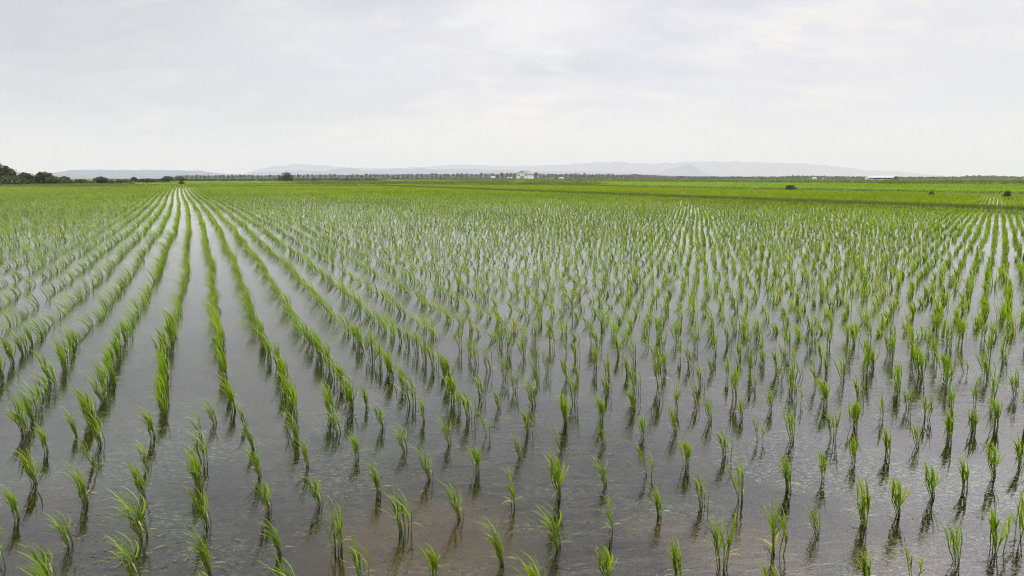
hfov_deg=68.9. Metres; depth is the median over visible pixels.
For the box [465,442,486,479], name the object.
rice seedling
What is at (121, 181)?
tree
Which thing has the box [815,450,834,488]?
rice seedling
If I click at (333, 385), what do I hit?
rice seedling
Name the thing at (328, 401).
rice seedling
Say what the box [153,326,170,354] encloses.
rice seedling
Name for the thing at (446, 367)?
rice seedling
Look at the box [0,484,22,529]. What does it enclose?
rice seedling
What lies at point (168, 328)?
rice seedling
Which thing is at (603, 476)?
rice seedling
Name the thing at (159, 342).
rice seedling
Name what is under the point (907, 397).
rice seedling
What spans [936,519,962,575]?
rice seedling
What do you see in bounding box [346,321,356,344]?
rice seedling
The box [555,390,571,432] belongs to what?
rice seedling
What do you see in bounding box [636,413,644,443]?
rice seedling
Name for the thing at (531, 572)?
rice seedling
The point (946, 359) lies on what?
rice seedling
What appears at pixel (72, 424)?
rice seedling
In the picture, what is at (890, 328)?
rice seedling
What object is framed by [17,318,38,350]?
rice seedling
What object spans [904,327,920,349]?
rice seedling
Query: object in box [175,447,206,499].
rice seedling
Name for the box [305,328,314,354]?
rice seedling
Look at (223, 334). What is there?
rice seedling
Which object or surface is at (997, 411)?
rice seedling
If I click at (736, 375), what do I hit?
rice seedling
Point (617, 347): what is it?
rice seedling
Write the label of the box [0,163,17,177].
tree
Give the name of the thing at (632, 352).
rice seedling
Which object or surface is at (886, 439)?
rice seedling
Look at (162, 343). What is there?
rice seedling
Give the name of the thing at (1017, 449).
rice seedling
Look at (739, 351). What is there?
rice seedling
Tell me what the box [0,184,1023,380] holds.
rice plants
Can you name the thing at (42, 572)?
rice seedling
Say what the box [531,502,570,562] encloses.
rice seedling
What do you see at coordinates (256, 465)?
rice seedling
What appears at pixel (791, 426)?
rice seedling
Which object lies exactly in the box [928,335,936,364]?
rice seedling
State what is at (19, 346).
rice seedling
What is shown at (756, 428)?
rice seedling
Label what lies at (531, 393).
rice seedling
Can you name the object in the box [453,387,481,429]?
rice seedling
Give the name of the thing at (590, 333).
rice seedling
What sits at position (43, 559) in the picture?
rice seedling
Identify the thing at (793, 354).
rice seedling
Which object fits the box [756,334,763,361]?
rice seedling
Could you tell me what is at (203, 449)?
rice seedling
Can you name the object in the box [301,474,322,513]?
rice seedling
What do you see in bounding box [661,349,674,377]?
rice seedling
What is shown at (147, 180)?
tree
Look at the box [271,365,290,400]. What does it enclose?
rice seedling
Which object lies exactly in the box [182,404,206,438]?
rice seedling
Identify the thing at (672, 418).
rice seedling
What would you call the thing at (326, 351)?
rice seedling
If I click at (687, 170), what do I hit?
hills
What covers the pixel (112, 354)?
rice seedling
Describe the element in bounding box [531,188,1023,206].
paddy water
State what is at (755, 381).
rice seedling
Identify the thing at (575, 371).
rice seedling
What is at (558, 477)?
rice seedling
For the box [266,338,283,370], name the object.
rice seedling
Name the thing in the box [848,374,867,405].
rice seedling
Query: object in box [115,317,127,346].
rice seedling
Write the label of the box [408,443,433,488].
rice seedling
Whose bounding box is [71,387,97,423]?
rice seedling
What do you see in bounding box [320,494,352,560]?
rice seedling
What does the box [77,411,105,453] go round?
rice seedling
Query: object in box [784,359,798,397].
rice seedling
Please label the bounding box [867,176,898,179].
open shed
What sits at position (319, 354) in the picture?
rice seedling
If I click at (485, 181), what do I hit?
grass
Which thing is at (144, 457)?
rice seedling
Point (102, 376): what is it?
rice seedling
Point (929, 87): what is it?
sky
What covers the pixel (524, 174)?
farm building
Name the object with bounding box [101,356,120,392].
rice seedling
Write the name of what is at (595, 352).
rice seedling
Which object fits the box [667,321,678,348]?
rice seedling
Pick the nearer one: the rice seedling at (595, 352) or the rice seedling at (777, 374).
the rice seedling at (777, 374)
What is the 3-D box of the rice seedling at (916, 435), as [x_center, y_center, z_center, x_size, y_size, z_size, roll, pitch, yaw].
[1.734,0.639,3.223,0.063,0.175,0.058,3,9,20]
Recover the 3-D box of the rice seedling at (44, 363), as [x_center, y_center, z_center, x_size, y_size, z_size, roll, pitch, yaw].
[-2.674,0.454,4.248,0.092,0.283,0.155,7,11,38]
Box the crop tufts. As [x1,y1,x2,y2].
[2,179,1023,191]
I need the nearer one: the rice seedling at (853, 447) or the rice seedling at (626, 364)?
the rice seedling at (853, 447)
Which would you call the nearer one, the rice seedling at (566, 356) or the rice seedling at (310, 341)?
the rice seedling at (566, 356)
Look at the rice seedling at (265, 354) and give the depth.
4.97 m
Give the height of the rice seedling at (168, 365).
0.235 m
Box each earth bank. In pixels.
[16,185,426,187]
[406,182,1021,194]
[408,179,1022,184]
[424,187,1023,210]
[482,179,854,181]
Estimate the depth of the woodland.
886.74 m
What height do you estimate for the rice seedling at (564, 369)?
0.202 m
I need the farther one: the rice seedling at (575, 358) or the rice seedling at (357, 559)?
the rice seedling at (575, 358)
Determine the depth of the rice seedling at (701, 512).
2.63 m
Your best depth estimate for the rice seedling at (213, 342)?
5.02 m
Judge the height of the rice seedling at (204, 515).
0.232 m
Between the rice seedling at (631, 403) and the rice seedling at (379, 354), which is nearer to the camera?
the rice seedling at (631, 403)
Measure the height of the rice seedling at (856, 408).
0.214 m
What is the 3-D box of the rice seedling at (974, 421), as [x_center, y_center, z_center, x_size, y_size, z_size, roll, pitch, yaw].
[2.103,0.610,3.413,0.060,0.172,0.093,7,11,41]
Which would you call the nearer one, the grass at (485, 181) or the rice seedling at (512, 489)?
the rice seedling at (512, 489)
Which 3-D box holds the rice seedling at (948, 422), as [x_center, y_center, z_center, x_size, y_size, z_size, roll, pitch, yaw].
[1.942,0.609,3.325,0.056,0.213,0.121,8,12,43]
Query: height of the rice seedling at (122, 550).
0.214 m
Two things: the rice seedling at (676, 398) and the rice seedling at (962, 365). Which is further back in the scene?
the rice seedling at (962, 365)
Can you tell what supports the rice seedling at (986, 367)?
on the paddy water at (218, 250)
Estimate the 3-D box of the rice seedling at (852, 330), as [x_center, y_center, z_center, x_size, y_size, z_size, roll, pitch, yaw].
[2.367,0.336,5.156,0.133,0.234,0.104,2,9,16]
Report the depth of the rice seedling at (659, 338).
4.94 m
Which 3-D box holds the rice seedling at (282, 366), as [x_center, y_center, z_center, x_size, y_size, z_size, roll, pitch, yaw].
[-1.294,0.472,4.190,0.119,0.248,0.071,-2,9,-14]
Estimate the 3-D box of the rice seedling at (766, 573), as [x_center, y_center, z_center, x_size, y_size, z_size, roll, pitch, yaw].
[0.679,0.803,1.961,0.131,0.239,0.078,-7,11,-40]
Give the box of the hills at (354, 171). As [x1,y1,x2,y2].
[247,168,699,177]
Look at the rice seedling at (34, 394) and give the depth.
3.76 m
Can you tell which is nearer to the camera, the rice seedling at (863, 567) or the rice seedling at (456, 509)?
the rice seedling at (863, 567)
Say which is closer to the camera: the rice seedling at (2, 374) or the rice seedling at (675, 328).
the rice seedling at (2, 374)
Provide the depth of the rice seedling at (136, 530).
2.39 m
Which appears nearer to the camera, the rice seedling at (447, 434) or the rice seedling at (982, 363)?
the rice seedling at (447, 434)
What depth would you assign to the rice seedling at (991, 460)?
2.88 m
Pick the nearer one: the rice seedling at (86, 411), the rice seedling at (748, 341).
the rice seedling at (86, 411)
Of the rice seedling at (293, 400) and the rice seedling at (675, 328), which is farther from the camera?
the rice seedling at (675, 328)
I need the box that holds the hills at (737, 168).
[244,160,957,177]
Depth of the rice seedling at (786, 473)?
2.77 m
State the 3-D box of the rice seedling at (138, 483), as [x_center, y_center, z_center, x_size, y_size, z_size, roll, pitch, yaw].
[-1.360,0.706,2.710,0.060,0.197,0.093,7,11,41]
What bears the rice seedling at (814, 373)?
on the paddy water at (218, 250)
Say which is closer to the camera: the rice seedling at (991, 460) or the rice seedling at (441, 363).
the rice seedling at (991, 460)
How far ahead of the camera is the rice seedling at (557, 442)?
3.16 m
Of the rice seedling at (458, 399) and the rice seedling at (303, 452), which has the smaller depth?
the rice seedling at (303, 452)
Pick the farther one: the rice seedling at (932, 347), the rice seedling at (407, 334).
the rice seedling at (407, 334)
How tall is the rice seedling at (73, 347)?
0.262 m
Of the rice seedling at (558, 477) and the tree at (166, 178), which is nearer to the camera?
the rice seedling at (558, 477)
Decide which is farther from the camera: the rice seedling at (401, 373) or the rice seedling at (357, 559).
the rice seedling at (401, 373)
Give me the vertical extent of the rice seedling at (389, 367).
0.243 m
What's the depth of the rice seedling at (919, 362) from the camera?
4.35 m
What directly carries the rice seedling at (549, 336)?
on the paddy water at (218, 250)
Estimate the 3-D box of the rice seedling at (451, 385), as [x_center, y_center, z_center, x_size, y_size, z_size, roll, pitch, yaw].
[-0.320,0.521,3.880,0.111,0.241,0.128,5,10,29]
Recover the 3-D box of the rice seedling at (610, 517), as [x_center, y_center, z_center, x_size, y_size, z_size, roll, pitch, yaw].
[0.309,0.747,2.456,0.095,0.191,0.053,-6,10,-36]
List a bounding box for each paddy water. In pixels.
[0,186,1023,575]
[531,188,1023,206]
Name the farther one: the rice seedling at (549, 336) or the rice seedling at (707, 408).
the rice seedling at (549, 336)
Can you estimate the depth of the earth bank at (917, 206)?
31.89 m
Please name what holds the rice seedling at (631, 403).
on the paddy water at (218, 250)
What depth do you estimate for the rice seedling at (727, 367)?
4.30 m
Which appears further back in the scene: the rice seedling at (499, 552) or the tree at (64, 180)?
the tree at (64, 180)
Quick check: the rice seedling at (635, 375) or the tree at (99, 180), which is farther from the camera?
the tree at (99, 180)
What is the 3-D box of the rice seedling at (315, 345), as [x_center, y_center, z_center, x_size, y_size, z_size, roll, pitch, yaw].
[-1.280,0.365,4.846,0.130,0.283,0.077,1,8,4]
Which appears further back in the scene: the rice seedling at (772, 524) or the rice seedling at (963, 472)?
the rice seedling at (963, 472)
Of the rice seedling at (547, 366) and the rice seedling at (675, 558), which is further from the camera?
the rice seedling at (547, 366)
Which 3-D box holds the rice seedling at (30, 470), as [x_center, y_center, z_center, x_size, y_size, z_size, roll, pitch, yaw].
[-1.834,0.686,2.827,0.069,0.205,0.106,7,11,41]
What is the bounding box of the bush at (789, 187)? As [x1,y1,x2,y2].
[785,185,796,189]
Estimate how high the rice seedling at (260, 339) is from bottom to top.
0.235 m
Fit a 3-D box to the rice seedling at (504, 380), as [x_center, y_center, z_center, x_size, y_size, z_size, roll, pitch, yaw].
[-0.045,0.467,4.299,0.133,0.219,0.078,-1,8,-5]
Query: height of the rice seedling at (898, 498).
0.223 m
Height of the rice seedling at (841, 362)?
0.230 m
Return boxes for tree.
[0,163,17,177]
[0,175,37,184]
[14,172,34,183]
[30,171,60,183]
[38,176,77,183]
[60,176,73,182]
[73,179,95,183]
[92,176,113,183]
[113,179,131,183]
[134,178,163,182]
[161,176,177,180]
[175,176,187,180]
[276,172,294,181]
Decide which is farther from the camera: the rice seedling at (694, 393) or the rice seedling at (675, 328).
the rice seedling at (675, 328)
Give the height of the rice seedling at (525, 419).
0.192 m
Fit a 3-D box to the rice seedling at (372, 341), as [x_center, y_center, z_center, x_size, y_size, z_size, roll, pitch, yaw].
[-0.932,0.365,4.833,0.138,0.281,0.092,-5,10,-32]
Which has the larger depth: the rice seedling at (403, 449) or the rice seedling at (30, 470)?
the rice seedling at (403, 449)
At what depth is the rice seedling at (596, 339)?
5.10 m
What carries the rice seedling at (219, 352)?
on the paddy water at (218, 250)
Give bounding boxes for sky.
[0,0,1023,176]
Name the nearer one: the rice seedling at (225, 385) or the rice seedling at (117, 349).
the rice seedling at (225, 385)
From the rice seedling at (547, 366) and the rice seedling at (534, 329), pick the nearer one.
the rice seedling at (547, 366)
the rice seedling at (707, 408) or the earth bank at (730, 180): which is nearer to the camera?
the rice seedling at (707, 408)
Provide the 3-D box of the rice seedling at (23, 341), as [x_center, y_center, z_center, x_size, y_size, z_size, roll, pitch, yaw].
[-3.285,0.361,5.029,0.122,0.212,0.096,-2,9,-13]
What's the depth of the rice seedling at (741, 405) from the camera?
3.62 m
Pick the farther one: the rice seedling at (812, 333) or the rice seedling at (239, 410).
the rice seedling at (812, 333)
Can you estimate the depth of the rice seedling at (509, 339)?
4.99 m
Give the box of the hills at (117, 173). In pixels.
[33,170,310,177]
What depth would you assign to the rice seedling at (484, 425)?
3.37 m
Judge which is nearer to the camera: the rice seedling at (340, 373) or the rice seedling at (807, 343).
the rice seedling at (340, 373)
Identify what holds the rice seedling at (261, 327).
on the paddy water at (218, 250)
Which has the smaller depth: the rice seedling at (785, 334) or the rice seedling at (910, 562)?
the rice seedling at (910, 562)
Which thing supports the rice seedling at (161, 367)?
on the paddy water at (218, 250)
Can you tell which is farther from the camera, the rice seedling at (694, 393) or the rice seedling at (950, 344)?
the rice seedling at (950, 344)
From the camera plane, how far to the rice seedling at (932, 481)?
2.69 m
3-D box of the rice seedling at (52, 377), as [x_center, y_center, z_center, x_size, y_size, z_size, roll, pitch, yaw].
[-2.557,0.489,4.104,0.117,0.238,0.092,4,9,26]
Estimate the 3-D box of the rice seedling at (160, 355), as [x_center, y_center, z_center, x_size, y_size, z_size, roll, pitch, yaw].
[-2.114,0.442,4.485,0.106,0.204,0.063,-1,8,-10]
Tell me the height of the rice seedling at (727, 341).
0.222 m
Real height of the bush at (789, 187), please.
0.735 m
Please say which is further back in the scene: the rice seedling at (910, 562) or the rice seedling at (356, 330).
the rice seedling at (356, 330)
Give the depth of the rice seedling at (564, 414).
3.55 m
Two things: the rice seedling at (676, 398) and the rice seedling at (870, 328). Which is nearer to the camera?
the rice seedling at (676, 398)
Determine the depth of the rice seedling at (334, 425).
3.39 m
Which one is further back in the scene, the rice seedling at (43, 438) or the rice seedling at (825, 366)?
the rice seedling at (825, 366)
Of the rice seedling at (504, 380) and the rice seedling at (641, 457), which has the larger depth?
the rice seedling at (504, 380)
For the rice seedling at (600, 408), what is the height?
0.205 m
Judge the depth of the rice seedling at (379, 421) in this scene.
3.47 m
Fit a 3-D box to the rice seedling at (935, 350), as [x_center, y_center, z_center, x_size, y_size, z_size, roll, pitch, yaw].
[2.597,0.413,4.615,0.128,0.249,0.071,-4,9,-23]
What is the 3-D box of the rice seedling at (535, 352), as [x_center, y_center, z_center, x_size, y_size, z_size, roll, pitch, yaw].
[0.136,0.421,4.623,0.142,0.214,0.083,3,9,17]
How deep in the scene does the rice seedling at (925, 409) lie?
3.60 m
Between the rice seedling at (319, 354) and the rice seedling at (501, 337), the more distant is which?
the rice seedling at (501, 337)
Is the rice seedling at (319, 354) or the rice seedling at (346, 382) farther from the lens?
the rice seedling at (319, 354)
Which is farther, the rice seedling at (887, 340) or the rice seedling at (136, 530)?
the rice seedling at (887, 340)
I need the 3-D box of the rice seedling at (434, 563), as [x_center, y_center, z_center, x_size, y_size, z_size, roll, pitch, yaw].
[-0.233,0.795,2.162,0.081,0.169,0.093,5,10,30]
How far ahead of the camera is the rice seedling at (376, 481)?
2.75 m
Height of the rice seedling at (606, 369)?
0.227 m
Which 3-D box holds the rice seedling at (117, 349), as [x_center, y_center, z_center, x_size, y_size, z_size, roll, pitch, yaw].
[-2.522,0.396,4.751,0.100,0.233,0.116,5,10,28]
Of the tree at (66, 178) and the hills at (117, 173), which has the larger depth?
the hills at (117, 173)
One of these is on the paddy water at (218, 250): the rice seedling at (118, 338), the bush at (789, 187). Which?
the rice seedling at (118, 338)
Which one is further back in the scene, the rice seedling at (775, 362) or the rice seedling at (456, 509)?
the rice seedling at (775, 362)
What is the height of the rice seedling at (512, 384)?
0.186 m
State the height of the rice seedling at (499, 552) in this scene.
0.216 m
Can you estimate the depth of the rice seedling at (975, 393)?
3.78 m
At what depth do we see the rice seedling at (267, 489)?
2.59 m
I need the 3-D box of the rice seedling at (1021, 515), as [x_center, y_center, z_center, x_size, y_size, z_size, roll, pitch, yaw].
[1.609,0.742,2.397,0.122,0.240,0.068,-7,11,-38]
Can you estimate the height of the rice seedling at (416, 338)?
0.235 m
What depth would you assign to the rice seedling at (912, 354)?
4.56 m
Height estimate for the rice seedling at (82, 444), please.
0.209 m
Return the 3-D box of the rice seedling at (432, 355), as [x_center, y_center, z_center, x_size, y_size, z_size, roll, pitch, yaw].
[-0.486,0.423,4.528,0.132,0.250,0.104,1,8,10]
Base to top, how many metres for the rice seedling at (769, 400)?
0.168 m
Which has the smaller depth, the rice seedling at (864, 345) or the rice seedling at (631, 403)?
the rice seedling at (631, 403)
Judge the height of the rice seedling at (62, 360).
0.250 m
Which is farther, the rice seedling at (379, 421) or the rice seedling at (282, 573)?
the rice seedling at (379, 421)
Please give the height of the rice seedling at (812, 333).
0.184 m
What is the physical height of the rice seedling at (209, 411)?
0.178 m
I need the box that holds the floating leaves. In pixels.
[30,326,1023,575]
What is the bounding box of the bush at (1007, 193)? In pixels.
[1002,191,1011,197]
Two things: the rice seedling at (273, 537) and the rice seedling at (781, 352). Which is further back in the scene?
the rice seedling at (781, 352)
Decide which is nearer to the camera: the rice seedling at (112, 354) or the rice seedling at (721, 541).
the rice seedling at (721, 541)
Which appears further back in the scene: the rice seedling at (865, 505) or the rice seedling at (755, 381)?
the rice seedling at (755, 381)
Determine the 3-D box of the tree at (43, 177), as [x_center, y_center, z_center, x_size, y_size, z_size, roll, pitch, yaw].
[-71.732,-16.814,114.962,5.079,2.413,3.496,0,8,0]
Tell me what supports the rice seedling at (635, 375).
on the paddy water at (218, 250)
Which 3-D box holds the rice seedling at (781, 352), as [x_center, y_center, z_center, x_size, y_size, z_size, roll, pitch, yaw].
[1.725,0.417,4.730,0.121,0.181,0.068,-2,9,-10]
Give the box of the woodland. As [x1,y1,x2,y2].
[109,173,1023,180]
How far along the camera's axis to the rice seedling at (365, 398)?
3.77 m
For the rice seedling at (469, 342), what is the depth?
4.87 m
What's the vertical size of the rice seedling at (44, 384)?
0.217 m
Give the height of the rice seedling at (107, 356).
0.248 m
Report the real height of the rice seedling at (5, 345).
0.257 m
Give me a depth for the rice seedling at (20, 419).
3.39 m
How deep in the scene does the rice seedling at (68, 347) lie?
4.82 m
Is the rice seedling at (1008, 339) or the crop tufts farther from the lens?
the crop tufts
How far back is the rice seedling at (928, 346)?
5.09 m
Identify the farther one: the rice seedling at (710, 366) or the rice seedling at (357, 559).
the rice seedling at (710, 366)
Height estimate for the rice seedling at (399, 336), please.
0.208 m
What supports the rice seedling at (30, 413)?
on the paddy water at (218, 250)
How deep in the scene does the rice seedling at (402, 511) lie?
2.45 m
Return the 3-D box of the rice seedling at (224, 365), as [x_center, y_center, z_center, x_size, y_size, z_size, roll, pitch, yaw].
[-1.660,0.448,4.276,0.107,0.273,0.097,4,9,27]
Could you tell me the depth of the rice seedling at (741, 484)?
2.68 m
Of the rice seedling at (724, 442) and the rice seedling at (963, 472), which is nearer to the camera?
the rice seedling at (963, 472)
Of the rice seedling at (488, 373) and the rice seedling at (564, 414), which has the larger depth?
the rice seedling at (488, 373)
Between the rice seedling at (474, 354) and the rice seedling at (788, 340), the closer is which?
the rice seedling at (474, 354)
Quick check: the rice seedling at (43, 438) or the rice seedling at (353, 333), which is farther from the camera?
the rice seedling at (353, 333)
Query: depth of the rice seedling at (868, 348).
4.55 m
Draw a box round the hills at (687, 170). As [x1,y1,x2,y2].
[656,164,716,176]
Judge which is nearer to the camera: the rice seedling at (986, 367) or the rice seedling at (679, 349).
the rice seedling at (986, 367)
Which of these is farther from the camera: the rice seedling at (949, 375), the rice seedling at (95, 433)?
the rice seedling at (949, 375)
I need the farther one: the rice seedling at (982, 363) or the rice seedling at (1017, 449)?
the rice seedling at (982, 363)
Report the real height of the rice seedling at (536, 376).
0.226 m
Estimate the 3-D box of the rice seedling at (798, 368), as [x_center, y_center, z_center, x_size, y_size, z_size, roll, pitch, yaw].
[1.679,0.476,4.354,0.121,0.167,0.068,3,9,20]
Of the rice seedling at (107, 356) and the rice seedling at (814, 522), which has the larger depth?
the rice seedling at (107, 356)
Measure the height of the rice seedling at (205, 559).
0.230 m
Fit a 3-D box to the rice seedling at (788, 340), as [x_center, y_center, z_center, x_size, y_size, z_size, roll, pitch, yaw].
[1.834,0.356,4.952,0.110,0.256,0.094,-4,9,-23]
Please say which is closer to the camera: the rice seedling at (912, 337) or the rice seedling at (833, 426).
the rice seedling at (833, 426)
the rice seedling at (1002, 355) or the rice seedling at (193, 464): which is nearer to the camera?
the rice seedling at (193, 464)
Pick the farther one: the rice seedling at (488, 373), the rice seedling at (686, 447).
the rice seedling at (488, 373)
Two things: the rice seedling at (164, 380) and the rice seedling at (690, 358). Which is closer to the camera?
the rice seedling at (164, 380)
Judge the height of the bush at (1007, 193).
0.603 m
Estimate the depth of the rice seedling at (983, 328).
5.33 m
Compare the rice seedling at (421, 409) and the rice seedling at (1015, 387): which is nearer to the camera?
the rice seedling at (421, 409)
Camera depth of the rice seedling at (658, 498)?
2.55 m
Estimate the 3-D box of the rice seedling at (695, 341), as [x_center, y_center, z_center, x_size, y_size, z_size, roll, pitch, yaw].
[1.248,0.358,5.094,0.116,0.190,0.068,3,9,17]
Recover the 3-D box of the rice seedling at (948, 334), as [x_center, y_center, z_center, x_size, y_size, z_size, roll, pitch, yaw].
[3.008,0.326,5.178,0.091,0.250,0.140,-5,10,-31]
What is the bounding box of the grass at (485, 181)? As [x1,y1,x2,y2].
[0,178,1023,209]
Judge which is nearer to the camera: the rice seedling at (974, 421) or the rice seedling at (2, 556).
the rice seedling at (2, 556)
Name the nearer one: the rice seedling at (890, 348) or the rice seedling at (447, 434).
the rice seedling at (447, 434)
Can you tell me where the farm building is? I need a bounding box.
[516,170,533,178]
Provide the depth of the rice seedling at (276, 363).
4.36 m
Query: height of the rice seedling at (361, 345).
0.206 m
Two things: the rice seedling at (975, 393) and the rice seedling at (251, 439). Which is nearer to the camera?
the rice seedling at (251, 439)
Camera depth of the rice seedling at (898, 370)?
4.12 m
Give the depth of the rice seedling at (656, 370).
4.13 m
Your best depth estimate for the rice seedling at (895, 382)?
3.96 m
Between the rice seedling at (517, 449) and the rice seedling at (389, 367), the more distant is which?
the rice seedling at (389, 367)
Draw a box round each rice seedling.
[0,336,16,370]
[0,354,5,385]
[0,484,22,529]
[0,525,5,575]
[2,393,38,444]
[5,327,25,361]
[13,386,35,431]
[13,446,40,493]
[14,328,31,356]
[15,550,51,575]
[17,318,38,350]
[19,538,55,575]
[20,379,43,417]
[28,348,55,390]
[29,370,48,405]
[29,421,57,460]
[36,358,59,396]
[43,510,78,557]
[49,341,69,380]
[50,338,67,370]
[52,330,76,366]
[57,324,81,357]
[60,406,85,444]
[61,325,79,349]
[64,462,99,515]
[70,389,96,434]
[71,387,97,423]
[73,436,99,479]
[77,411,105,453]
[83,371,107,411]
[90,358,111,402]
[96,485,154,553]
[99,344,112,383]
[99,531,148,575]
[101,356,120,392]
[102,344,116,372]
[104,334,120,367]
[105,328,129,360]
[109,320,121,353]
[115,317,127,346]
[123,460,150,506]
[132,440,151,476]
[135,404,156,446]
[142,373,170,415]
[146,333,168,370]
[148,353,173,395]
[149,388,168,424]
[150,351,171,385]
[152,327,170,363]
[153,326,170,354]
[153,347,165,373]
[155,370,168,403]
[160,311,177,350]
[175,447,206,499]
[179,427,213,473]
[179,523,225,575]
[180,485,211,538]
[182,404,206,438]
[200,398,219,430]
[205,333,219,355]
[212,331,223,362]
[212,342,229,382]
[213,348,232,383]
[216,324,225,349]
[216,372,237,407]
[216,376,241,419]
[234,399,247,434]
[236,445,270,487]
[240,425,255,456]
[247,477,272,520]
[253,324,264,353]
[254,315,264,340]
[255,324,272,360]
[260,518,291,564]
[261,551,295,575]
[262,341,274,366]
[265,348,291,384]
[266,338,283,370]
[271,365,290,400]
[274,354,287,382]
[277,373,295,411]
[281,375,304,431]
[283,409,307,453]
[289,436,316,475]
[296,318,312,350]
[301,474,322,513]
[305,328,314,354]
[308,327,320,364]
[308,334,324,368]
[316,382,335,429]
[318,336,334,376]
[319,349,337,388]
[320,405,340,441]
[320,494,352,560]
[328,357,349,394]
[337,370,352,402]
[339,378,356,417]
[343,535,374,575]
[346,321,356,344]
[346,430,363,465]
[351,329,365,356]
[353,324,360,351]
[359,385,373,413]
[362,324,376,365]
[362,463,389,502]
[370,405,385,434]
[373,339,381,372]
[375,483,420,545]
[378,347,390,378]
[380,349,396,386]
[387,424,407,458]
[392,325,402,346]
[393,363,405,394]
[395,368,417,416]
[402,323,409,352]
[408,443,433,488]
[409,326,418,358]
[411,395,425,428]
[416,542,448,575]
[418,331,428,367]
[424,338,442,376]
[434,418,455,453]
[435,352,450,381]
[436,351,454,390]
[438,480,463,529]
[441,373,460,409]
[450,389,461,415]
[451,324,461,357]
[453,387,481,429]
[464,331,472,362]
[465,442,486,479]
[466,341,480,369]
[472,370,485,405]
[474,341,493,378]
[477,412,489,441]
[477,516,517,575]
[490,388,500,415]
[495,323,503,349]
[495,354,508,385]
[498,466,518,516]
[500,320,514,358]
[506,370,519,397]
[510,434,522,465]
[510,551,545,575]
[514,335,526,364]
[518,376,540,415]
[520,404,533,441]
[527,342,542,369]
[528,316,536,346]
[528,355,539,390]
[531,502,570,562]
[538,346,552,379]
[542,449,568,511]
[545,322,554,353]
[547,424,568,459]
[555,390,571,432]
[557,356,568,385]
[557,395,570,429]
[561,337,569,358]
[564,371,578,412]
[570,339,579,365]
[572,362,579,383]
[584,319,593,350]
[590,341,600,375]
[591,325,602,354]
[591,389,604,428]
[592,458,612,495]
[592,545,617,575]
[594,420,605,451]
[598,372,614,404]
[600,350,614,384]
[600,493,620,542]
[612,335,623,362]
[618,377,641,420]
[622,353,633,381]
[623,358,644,401]
[624,335,636,370]
[627,391,635,415]
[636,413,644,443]
[636,444,664,484]
[642,337,672,396]
[648,487,668,525]
[655,330,667,359]
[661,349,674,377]
[664,403,677,439]
[664,532,691,575]
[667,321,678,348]
[671,381,682,415]
[676,339,683,364]
[677,439,696,474]
[681,344,693,373]
[683,375,702,412]
[689,329,698,352]
[691,466,708,518]
[695,362,705,392]
[701,397,711,428]
[702,512,743,575]
[706,358,713,377]
[710,332,723,361]
[713,426,733,466]
[718,354,731,385]
[721,322,732,350]
[724,455,743,512]
[728,361,746,409]
[735,342,743,366]
[735,397,743,423]
[743,328,752,354]
[744,346,756,382]
[746,370,756,394]
[751,416,765,447]
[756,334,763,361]
[756,350,765,370]
[756,560,779,575]
[757,489,789,571]
[762,389,772,416]
[767,347,782,378]
[774,364,784,386]
[774,451,802,501]
[778,343,786,366]
[779,407,794,451]
[782,323,786,346]
[784,328,790,360]
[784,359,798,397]
[787,347,795,372]
[792,357,802,381]
[792,379,804,409]
[802,333,812,356]
[804,505,819,543]
[808,355,822,393]
[809,325,818,346]
[815,377,835,414]
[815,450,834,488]
[816,342,827,369]
[821,322,835,353]
[821,354,832,379]
[821,408,840,447]
[833,355,844,389]
[841,340,852,367]
[842,474,875,540]
[843,433,857,470]
[845,396,864,435]
[848,324,860,352]
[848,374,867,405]
[855,342,873,384]
[856,548,876,575]
[858,336,868,363]
[862,320,871,343]
[864,341,879,376]
[875,391,886,425]
[877,423,897,464]
[882,330,897,360]
[885,359,901,396]
[886,320,895,343]
[887,327,901,367]
[887,474,911,527]
[888,366,905,404]
[900,386,913,416]
[903,547,931,575]
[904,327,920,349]
[906,422,920,454]
[908,344,926,386]
[909,339,920,376]
[917,390,935,427]
[920,461,942,510]
[924,330,932,353]
[927,337,940,374]
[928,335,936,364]
[934,351,952,385]
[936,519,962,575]
[937,319,955,352]
[937,356,957,397]
[940,406,954,446]
[947,384,960,420]
[948,336,961,360]
[952,454,976,499]
[956,319,967,348]
[956,352,968,377]
[967,408,981,438]
[970,374,977,413]
[973,503,1010,568]
[975,318,990,345]
[975,349,987,379]
[981,354,995,387]
[982,439,1004,488]
[983,330,994,362]
[983,371,1005,408]
[984,394,1007,435]
[995,325,1012,356]
[1000,344,1008,370]
[1003,490,1023,553]
[1006,366,1020,402]
[1009,429,1023,475]
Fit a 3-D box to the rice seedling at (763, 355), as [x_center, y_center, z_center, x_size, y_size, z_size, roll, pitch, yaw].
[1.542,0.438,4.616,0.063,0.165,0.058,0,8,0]

